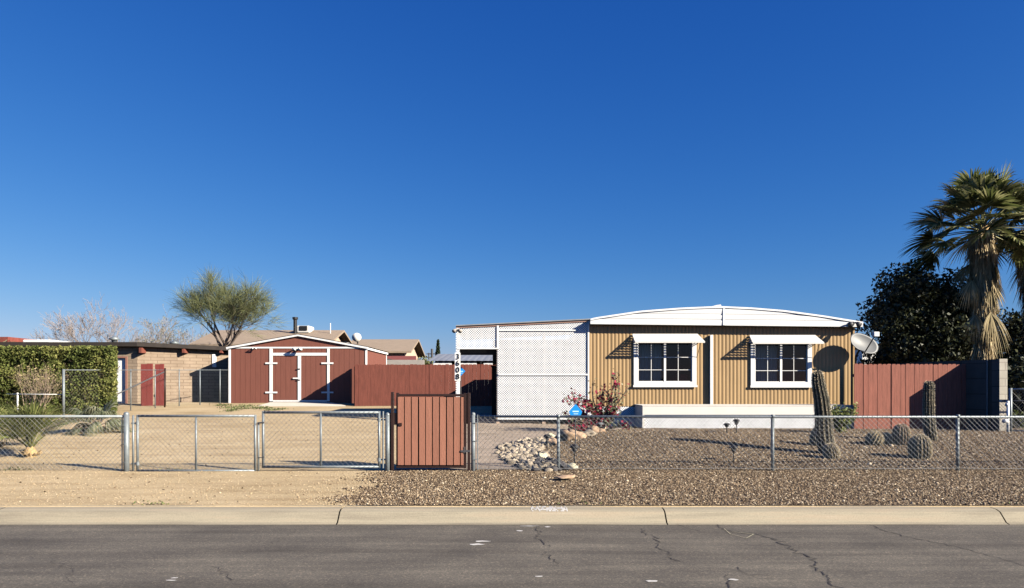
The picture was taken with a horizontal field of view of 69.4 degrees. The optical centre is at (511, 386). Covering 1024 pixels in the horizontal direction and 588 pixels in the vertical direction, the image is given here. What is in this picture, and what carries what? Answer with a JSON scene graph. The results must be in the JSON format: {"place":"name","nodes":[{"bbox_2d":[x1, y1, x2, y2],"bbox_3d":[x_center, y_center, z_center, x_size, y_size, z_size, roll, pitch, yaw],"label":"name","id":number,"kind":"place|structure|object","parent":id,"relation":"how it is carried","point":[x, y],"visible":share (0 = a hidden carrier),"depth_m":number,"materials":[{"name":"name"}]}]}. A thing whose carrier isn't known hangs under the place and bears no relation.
{"place":"outdoors","nodes":[
{"label":"outdoors","id":0,"kind":"place"},
{"bbox_2d":[0,337,34,341],"bbox_3d":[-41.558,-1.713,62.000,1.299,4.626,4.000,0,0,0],"label":"distant building","id":1,"kind":"structure","parent":0,"point":[9,339],"depth_m":60.54,"materials":[{"name":"red tile"}]},
{"bbox_2d":[0,524,1023,587],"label":"road","id":2,"kind":"structure","parent":0,"point":[512,556],"depth_m":6.95,"materials":[{"name":"grey asphalt"}]},
{"bbox_2d":[0,401,1023,518],"bbox_3d":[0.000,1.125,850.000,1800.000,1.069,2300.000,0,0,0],"label":"ground","id":3,"kind":"structure","parent":0,"point":[185,436],"depth_m":13.10,"materials":[{"name":"beige soil"}]},
{"bbox_2d":[0,407,49,447],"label":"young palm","id":4,"kind":"object","parent":3,"relation":"on","point":[2,443],"visible":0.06,"depth_m":15.36,"materials":[{"name":"green plant"}]},
{"bbox_2d":[7,357,69,412],"bbox_3d":[-15.061,-0.034,23.604,1.991,1.785,1.866,0,0,0],"label":"dry shrub","id":5,"kind":"object","parent":3,"relation":"on","point":[44,397],"visible":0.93,"depth_m":23.49,"materials":[{"name":"brown plant"}]},
{"bbox_2d":[17,393,61,408],"bbox_3d":[-14.817,0.650,22.966,1.831,0.901,0.053,0,0,3],"label":"pipe rail","id":6,"kind":"object","parent":3,"relation":"on","point":[35,394],"visible":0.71,"depth_m":22.94,"materials":[{"name":"grey metal"}]},
{"bbox_2d":[0,391,83,457],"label":"young palm","id":7,"kind":"object","parent":3,"relation":"on","point":[30,450],"visible":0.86,"depth_m":13.84,"materials":[{"name":"green plant"}]},
{"bbox_2d":[0,345,119,414],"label":"hedge","id":8,"kind":"object","parent":3,"relation":"on","point":[102,361],"visible":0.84,"depth_m":24.11,"materials":[{"name":"green plant"}]},
{"bbox_2d":[0,412,128,471],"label":"chain link fence","id":9,"kind":"object","parent":3,"relation":"on","point":[124,435],"visible":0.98,"depth_m":12.20,"materials":[{"name":"metal"}]},
{"bbox_2d":[131,414,258,471],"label":"driveway gate","id":10,"kind":"structure","parent":9,"relation":"attached to","point":[256,445],"depth_m":12.19,"materials":[{"name":"metal"}]},
{"bbox_2d":[28,297,152,341],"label":"bare tree","id":11,"kind":"object","parent":3,"relation":"on","point":[70,330],"visible":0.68,"depth_m":49.09,"materials":[{"name":"brown plant"}]},
{"bbox_2d":[48,399,135,436],"bbox_3d":[-10.485,1.077,18.527,1.980,1.522,2.148,0,0,35],"label":"young palm","id":12,"kind":"object","parent":3,"relation":"on","point":[89,410],"visible":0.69,"depth_m":18.27,"materials":[{"name":"green plant"}]},
{"bbox_2d":[62,369,228,414],"bbox_3d":[-12.705,0.207,25.926,0.612,1.743,6.696,0,0,24],"label":"chain link fence","id":13,"kind":"object","parent":3,"relation":"on","point":[64,387],"visible":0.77,"depth_m":26.64,"materials":[{"name":"metal"}]},
{"bbox_2d":[115,372,163,395],"bbox_3d":[-13.057,-0.036,25.650,0.050,1.019,2.481,0,0,21],"label":"brace pipe","id":14,"kind":"object","parent":13,"relation":"attached to","point":[140,383],"visible":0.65,"depth_m":25.79,"materials":[{"name":"grey metal"}]},
{"bbox_2d":[141,364,165,405],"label":"board gate","id":15,"kind":"structure","parent":3,"relation":"on","point":[159,368],"depth_m":27.50,"materials":[{"name":"red wood"}]},
{"bbox_2d":[132,307,210,344],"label":"bare tree","id":16,"kind":"object","parent":3,"relation":"on","point":[161,339],"visible":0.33,"depth_m":47.16,"materials":[{"name":"plant"}]},
{"bbox_2d":[0,336,391,402],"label":"neighbour house","id":17,"kind":"structure","parent":3,"relation":"on","point":[173,356],"depth_m":29.50,"materials":[{"name":"beige brick"}]},
{"bbox_2d":[116,358,124,402],"bbox_3d":[-15.307,-0.153,28.880,0.524,1.906,0.040,0,0,0],"label":"door","id":18,"kind":"structure","parent":17,"relation":"in","point":[121,361],"depth_m":28.86,"materials":[{"name":"white paint"}]},
{"bbox_2d":[0,414,395,505],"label":"dirt grit","id":19,"kind":"object","parent":3,"relation":"on","point":[30,478],"visible":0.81,"depth_m":11.09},
{"bbox_2d":[166,262,293,346],"bbox_3d":[-14.306,-2.844,38.178,6.946,7.292,6.650,0,0,39],"label":"palo verde","id":20,"kind":"object","parent":3,"relation":"on","point":[237,309],"visible":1,"depth_m":37.31,"materials":[{"name":"green plant"}]},
{"bbox_2d":[209,403,293,411],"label":"weeds","id":21,"kind":"object","parent":3,"relation":"on","point":[245,407],"visible":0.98,"depth_m":26.20,"materials":[{"name":"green plant"}]},
{"bbox_2d":[189,317,352,345],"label":"distant house","id":22,"kind":"structure","parent":3,"relation":"on","point":[248,337],"depth_m":45.66,"materials":[{"name":"beige paint"}]},
{"bbox_2d":[259,402,345,405],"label":"ramp","id":23,"kind":"structure","parent":3,"relation":"on","point":[300,404],"depth_m":27.70,"materials":[{"name":"concrete"}]},
{"bbox_2d":[226,334,388,402],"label":"garden shed","id":24,"kind":"structure","parent":3,"relation":"on","point":[279,369],"depth_m":28.90,"materials":[{"name":"red wood"}]},
{"bbox_2d":[292,347,301,350],"bbox_3d":[-8.335,-1.452,28.742,0.402,0.178,0.256,0,0,0],"label":"flood light","id":25,"kind":"object","parent":24,"relation":"attached to","point":[298,348],"visible":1,"depth_m":28.67,"materials":[{"name":"white paint"}]},
{"bbox_2d":[273,356,326,399],"bbox_3d":[-8.304,-0.375,28.917,2.283,1.877,0.030,0,0,0],"label":"door","id":26,"kind":"structure","parent":24,"relation":"in","point":[313,373],"depth_m":28.90,"materials":[{"name":"red wood"}]},
{"bbox_2d":[306,470,392,504],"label":"gravel stones","id":27,"kind":"object","parent":3,"relation":"on","point":[361,491],"visible":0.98,"depth_m":10.27,"materials":[{"name":"gravel"}]},
{"bbox_2d":[342,333,425,359],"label":"distant house","id":28,"kind":"structure","parent":3,"relation":"on","point":[402,347],"depth_m":50.16,"materials":[{"name":"beige paint"}]},
{"bbox_2d":[385,412,389,470],"bbox_3d":[-2.053,1.013,12.200,0.080,1.173,0.079,0,0,0],"label":"gate post","id":29,"kind":"object","parent":3,"relation":"on","point":[387,446],"visible":0.89,"depth_m":12.17,"materials":[{"name":"metal"}]},
{"bbox_2d":[258,410,384,467],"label":"driveway gate","id":30,"kind":"structure","parent":29,"relation":"attached to","point":[379,420],"depth_m":12.19,"materials":[{"name":"metal"}]},
{"bbox_2d":[389,392,395,470],"bbox_3d":[-1.974,0.796,12.210,0.132,1.408,0.080,0,0,0],"label":"gate post","id":31,"kind":"object","parent":3,"relation":"on","point":[392,418],"visible":0.81,"depth_m":12.17,"materials":[{"name":"brown metal"}]},
{"bbox_2d":[396,393,469,467],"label":"pedestrian gate","id":32,"kind":"structure","parent":31,"relation":"attached to","point":[429,432],"depth_m":12.15,"materials":[{"name":"brown wood"}]},
{"bbox_2d":[387,356,415,359],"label":"distant house","id":33,"kind":"structure","parent":3,"relation":"on","point":[402,357],"depth_m":43.51,"materials":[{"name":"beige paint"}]},
{"bbox_2d":[387,360,423,364],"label":"garden wall","id":34,"kind":"structure","parent":3,"relation":"on","point":[406,362],"depth_m":38.00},
{"bbox_2d":[354,364,491,405],"bbox_3d":[-1.452,0.037,28.108,9.395,1.726,1.450,0,0,0],"label":"wooden fence","id":35,"kind":"object","parent":3,"relation":"on","point":[376,385],"visible":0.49,"depth_m":27.39,"materials":[{"name":"red wood"}]},
{"bbox_2d":[418,355,433,364],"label":"distant bush","id":36,"kind":"object","parent":3,"relation":"on","point":[425,359],"visible":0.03,"depth_m":54.76,"materials":[{"name":"green plant"}]},
{"bbox_2d":[434,339,439,362],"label":"cypress tree","id":37,"kind":"object","parent":3,"relation":"on","point":[437,351],"visible":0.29,"depth_m":59.92,"materials":[{"name":"green plant"}]},
{"bbox_2d":[427,354,492,364],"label":"metal roof shed","id":38,"kind":"structure","parent":3,"relation":"on","point":[444,359],"depth_m":34.04,"materials":[{"name":"white paint"}]},
{"bbox_2d":[460,367,464,396],"bbox_3d":[-1.489,0.281,21.509,0.268,1.725,0.036,0,0,0],"label":"yard sign","id":39,"kind":"object","parent":3,"relation":"on","point":[462,370],"visible":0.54,"depth_m":21.49,"materials":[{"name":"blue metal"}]},
{"bbox_2d":[466,393,469,470],"bbox_3d":[-0.741,0.803,12.210,0.103,1.394,0.080,0,0,0],"label":"gate post","id":40,"kind":"object","parent":3,"relation":"on","point":[468,424],"visible":0.76,"depth_m":12.17,"materials":[{"name":"brown metal"}]},
{"bbox_2d":[0,505,1023,524],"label":"kerb","id":41,"kind":"structure","parent":3,"relation":"on","point":[587,515],"depth_m":8.67,"materials":[{"name":"concrete"}]},
{"bbox_2d":[3,467,1021,504],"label":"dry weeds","id":42,"kind":"object","parent":3,"relation":"on","point":[162,502],"visible":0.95,"depth_m":9.09,"materials":[{"name":"beige plant"}]},
{"bbox_2d":[491,340,580,414],"bbox_3d":[0.751,-0.125,24.950,2.822,2.650,4.100,0,0,0],"label":"storage room","id":43,"kind":"object","parent":3,"relation":"on","point":[493,366],"visible":0.31,"depth_m":23.00,"materials":[{"name":"white metal"}]},
{"bbox_2d":[570,444,578,462],"bbox_3d":[1.086,1.207,12.863,0.169,0.402,0.169,0,0,0],"label":"solar light","id":44,"kind":"object","parent":3,"relation":"on","point":[574,447],"visible":0.96,"depth_m":12.83,"materials":[{"name":"black plastic"}]},
{"bbox_2d":[569,404,581,443],"bbox_3d":[1.327,0.844,15.434,0.269,0.949,0.036,0,0,0],"label":"yard sign","id":45,"kind":"object","parent":3,"relation":"on","point":[575,410],"visible":0.83,"depth_m":15.42,"materials":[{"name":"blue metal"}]},
{"bbox_2d":[560,372,630,431],"bbox_3d":[2.091,0.400,18.586,1.788,1.696,0.955,0,0,0],"label":"bougainvillea","id":46,"kind":"object","parent":3,"relation":"on","point":[610,408],"visible":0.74,"depth_m":18.49,"materials":[{"name":"red plant"}]},
{"bbox_2d":[586,426,605,432],"bbox_3d":[2.034,1.066,17.893,0.495,0.226,0.371,7,4,31],"label":"rock","id":47,"kind":"object","parent":3,"relation":"on","point":[596,429],"visible":0.53,"depth_m":17.78,"materials":[{"name":"beige stone"}]},
{"bbox_2d":[339,428,1023,504],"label":"gravel yard","id":48,"kind":"structure","parent":3,"relation":"on","point":[704,447],"depth_m":12.10,"materials":[{"name":"brown gravel"}]},
{"bbox_2d":[538,453,547,457],"bbox_3d":[0.576,1.296,13.678,0.211,0.146,0.297,0,0,13],"label":"rock","id":49,"kind":"object","parent":48,"relation":"on","point":[540,455],"visible":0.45,"depth_m":13.60,"materials":[{"name":"beige stone"}]},
{"bbox_2d":[546,437,560,444],"bbox_3d":[0.871,1.186,15.725,0.330,0.201,0.440,18,0,-12],"label":"rock","id":50,"kind":"object","parent":48,"relation":"on","point":[553,441],"visible":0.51,"depth_m":15.59,"materials":[{"name":"beige stone"}]},
{"bbox_2d":[554,475,574,478],"bbox_3d":[0.797,1.351,11.062,0.317,0.047,0.252,0,0,-34],"label":"flat stone","id":51,"kind":"object","parent":48,"relation":"on","point":[566,476],"visible":1,"depth_m":11.00,"materials":[{"name":"beige stone"}]},
{"bbox_2d":[555,430,576,440],"bbox_3d":[1.182,1.109,16.254,0.399,0.285,0.583,21,-27,-37],"label":"rock","id":52,"kind":"object","parent":48,"relation":"on","point":[566,435],"visible":0.61,"depth_m":16.10,"materials":[{"name":"beige stone"}]},
{"bbox_2d":[568,429,586,438],"bbox_3d":[1.488,1.111,16.515,0.505,0.211,0.381,19,10,29],"label":"rock","id":53,"kind":"object","parent":48,"relation":"on","point":[578,435],"visible":0.48,"depth_m":16.43,"materials":[{"name":"beige stone"}]},
{"bbox_2d":[584,429,596,435],"bbox_3d":[1.775,1.077,16.849,0.282,0.216,0.376,0,0,44],"label":"rock","id":54,"kind":"object","parent":48,"relation":"on","point":[590,432],"visible":0.52,"depth_m":16.76,"materials":[{"name":"stone"}]},
{"bbox_2d":[341,467,1023,505],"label":"gravel stones","id":55,"kind":"object","parent":48,"relation":"on","point":[966,485],"visible":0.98,"depth_m":10.37,"materials":[{"name":"brown gravel"}]},
{"bbox_2d":[729,445,737,460],"bbox_3d":[3.913,1.210,13.054,0.169,0.335,0.169,0,0,0],"label":"solar light","id":56,"kind":"object","parent":48,"relation":"on","point":[733,448],"visible":0.94,"depth_m":13.02,"materials":[{"name":"black plastic"}]},
{"bbox_2d":[519,426,1023,468],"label":"gravel stones","id":57,"kind":"object","parent":48,"relation":"on","point":[863,434],"visible":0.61,"depth_m":14.18,"materials":[{"name":"gravel"}]},
{"bbox_2d":[809,426,816,445],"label":"barrel cactus","id":58,"kind":"object","parent":48,"relation":"on","point":[812,440],"visible":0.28,"depth_m":14.76,"materials":[{"name":"green plant"}]},
{"bbox_2d":[822,442,840,458],"bbox_3d":[5.750,1.176,13.302,0.325,0.352,0.317,0,0,0],"label":"barrel cactus","id":59,"kind":"object","parent":48,"relation":"on","point":[829,456],"visible":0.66,"depth_m":13.21,"materials":[{"name":"green plant"}]},
{"bbox_2d":[865,430,883,445],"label":"barrel cactus","id":60,"kind":"object","parent":48,"relation":"on","point":[870,439],"visible":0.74,"depth_m":14.84,"materials":[{"name":"green plant"}]},
{"bbox_2d":[882,432,892,443],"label":"barrel cactus","id":61,"kind":"object","parent":48,"relation":"on","point":[886,437],"visible":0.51,"depth_m":14.99,"materials":[{"name":"green plant"}]},
{"bbox_2d":[891,424,911,444],"bbox_3d":[7.886,0.983,14.961,0.402,0.478,0.394,0,0,0],"label":"barrel cactus","id":62,"kind":"object","parent":48,"relation":"on","point":[905,439],"visible":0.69,"depth_m":14.85,"materials":[{"name":"green plant"}]},
{"bbox_2d":[853,364,965,428],"bbox_3d":[10.525,0.276,19.582,3.001,1.754,0.176,0,0,0],"label":"wooden fence","id":63,"kind":"object","parent":48,"relation":"on","point":[888,389],"visible":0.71,"depth_m":19.54,"materials":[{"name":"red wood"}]},
{"bbox_2d":[907,434,932,458],"bbox_3d":[7.385,1.100,13.382,0.428,0.491,0.429,0,0,0],"label":"barrel cactus","id":64,"kind":"object","parent":48,"relation":"on","point":[920,446],"visible":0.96,"depth_m":13.26,"materials":[{"name":"green plant"}]},
{"bbox_2d":[1002,388,1023,431],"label":"side gate","id":65,"kind":"structure","parent":48,"relation":"on","point":[1010,400],"depth_m":18.28,"materials":[{"name":"metal"}]},
{"bbox_2d":[570,304,862,428],"bbox_3d":[6.007,-0.549,27.440,7.690,3.618,15.440,0,0,0],"label":"mobile home","id":66,"kind":"object","parent":3,"relation":"on","point":[717,360],"visible":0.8,"depth_m":20.99,"materials":[{"name":"beige metal"}]},
{"bbox_2d":[633,342,696,386],"bbox_3d":[4.341,-0.699,21.312,2.132,1.733,0.775,0,0,0],"label":"window","id":67,"kind":"structure","parent":66,"relation":"in","point":[655,364],"depth_m":21.12,"materials":[{"name":"white paint"}]},
{"bbox_2d":[750,343,811,387],"bbox_3d":[7.636,-0.671,21.312,2.086,1.699,0.775,0,0,0],"label":"window","id":68,"kind":"structure","parent":66,"relation":"in","point":[772,365],"depth_m":21.11,"materials":[{"name":"white paint"}]},
{"bbox_2d":[848,321,861,326],"bbox_3d":[9.537,-1.730,20.632,0.402,0.178,0.256,0,0,0],"label":"flood light","id":69,"kind":"object","parent":66,"relation":"attached to","point":[852,323],"visible":1,"depth_m":20.56,"materials":[{"name":"grey metal"}]},
{"bbox_2d":[733,419,739,432],"bbox_3d":[4.899,0.897,16.136,0.169,0.368,0.169,0,0,0],"label":"solar light","id":70,"kind":"object","parent":3,"relation":"on","point":[735,421],"visible":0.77,"depth_m":16.10,"materials":[{"name":"black plastic"}]},
{"bbox_2d":[471,412,1023,470],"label":"chain link fence","id":71,"kind":"object","parent":3,"relation":"on","point":[558,417],"visible":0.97,"depth_m":12.18,"materials":[{"name":"metal"}]},
{"bbox_2d":[810,371,834,453],"bbox_3d":[5.819,0.499,13.815,0.462,1.625,0.355,0,0,0],"label":"column cactus","id":72,"kind":"object","parent":3,"relation":"on","point":[821,402],"depth_m":13.72,"materials":[{"name":"green plant"}]},
{"bbox_2d":[831,401,858,432],"bbox_3d":[7.985,0.785,17.942,0.851,0.857,0.965,0,0,0],"label":"green shrub","id":73,"kind":"object","parent":3,"relation":"on","point":[838,422],"visible":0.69,"depth_m":17.79,"materials":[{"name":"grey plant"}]},
{"bbox_2d":[850,332,878,363],"bbox_3d":[9.762,-0.147,20.480,0.721,2.694,0.682,0,0,24],"label":"satellite dish","id":74,"kind":"object","parent":3,"relation":"on","point":[864,343],"visible":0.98,"depth_m":20.62,"materials":[{"name":"grey paint"}]},
{"bbox_2d":[855,348,875,363],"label":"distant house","id":75,"kind":"structure","parent":3,"relation":"on","point":[860,352],"depth_m":36.30,"materials":[{"name":"blue paint"}]},
{"bbox_2d":[855,257,994,364],"bbox_3d":[15.218,-1.930,27.404,4.659,5.887,4.548,0,0,0],"label":"leafy tree","id":76,"kind":"object","parent":3,"relation":"on","point":[913,318],"visible":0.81,"depth_m":26.44,"materials":[{"name":"green plant"}]},
{"bbox_2d":[922,380,937,440],"bbox_3d":[8.882,0.539,15.693,0.326,1.346,0.280,0,0,0],"label":"column cactus","id":77,"kind":"object","parent":3,"relation":"on","point":[928,399],"depth_m":15.62,"materials":[{"name":"green plant"}]},
{"bbox_2d":[872,359,1006,430],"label":"block wall","id":78,"kind":"structure","parent":3,"relation":"on","point":[986,387],"depth_m":19.00,"materials":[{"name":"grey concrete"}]},
{"bbox_2d":[898,162,1023,359],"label":"fan palm","id":79,"kind":"object","parent":3,"relation":"on","point":[981,288],"visible":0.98,"depth_m":25.69,"materials":[{"name":"green plant"}]},
{"bbox_2d":[955,328,1006,359],"bbox_3d":[16.881,-0.701,28.676,3.868,3.429,3.640,0,0,0],"label":"leafy tree","id":80,"kind":"object","parent":3,"relation":"on","point":[995,346],"visible":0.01,"depth_m":27.71,"materials":[{"name":"green plant"}]},
{"bbox_2d":[985,182,1023,345],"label":"fan palm","id":81,"kind":"object","parent":3,"relation":"on","point":[1019,273],"visible":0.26,"depth_m":27.32,"materials":[{"name":"green plant"}]},
{"bbox_2d":[1002,401,1008,431],"bbox_3d":[12.165,0.778,18.195,0.154,0.844,0.099,0,0,-11],"label":"standpipe","id":82,"kind":"object","parent":3,"relation":"on","point":[1006,420],"visible":0.84,"depth_m":18.18,"materials":[{"name":"white metal"}]},
{"bbox_2d":[994,305,1023,368],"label":"leafy tree","id":83,"kind":"object","parent":3,"relation":"on","point":[1013,325],"visible":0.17,"depth_m":30.76,"materials":[{"name":"green plant"}]},
{"bbox_2d":[1007,354,1023,413],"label":"leafy tree","id":84,"kind":"object","parent":3,"relation":"on","point":[1015,375],"visible":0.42,"depth_m":22.57,"materials":[{"name":"green plant"}]},
{"bbox_2d":[1012,410,1023,427],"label":"flowering shrub","id":85,"kind":"object","parent":3,"relation":"on","point":[1014,420],"visible":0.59,"depth_m":19.85,"materials":[{"name":"green plant"}]},
{"bbox_2d":[0,0,1023,362],"label":"sky","id":86,"kind":"structure","parent":0,"point":[421,170],"materials":[{"name":"blue"}]},
{"bbox_2d":[396,413,629,468],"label":"patio","id":87,"kind":"structure","parent":0,"point":[509,433],"depth_m":18.18,"materials":[{"name":"beige concrete"}]},
{"bbox_2d":[455,318,590,423],"bbox_3d":[0.303,-0.362,22.420,3.851,3.124,2.960,0,0,0],"label":"carport","id":88,"kind":"object","parent":87,"relation":"on","point":[502,332],"visible":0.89,"depth_m":21.00,"materials":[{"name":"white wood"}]},
{"bbox_2d":[452,329,461,332],"bbox_3d":[-1.545,-1.566,20.853,0.292,0.129,0.194,0,0,0],"label":"flood light","id":89,"kind":"object","parent":88,"relation":"attached to","point":[456,330],"visible":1,"depth_m":20.80,"materials":[{"name":"white metal"}]}
]}

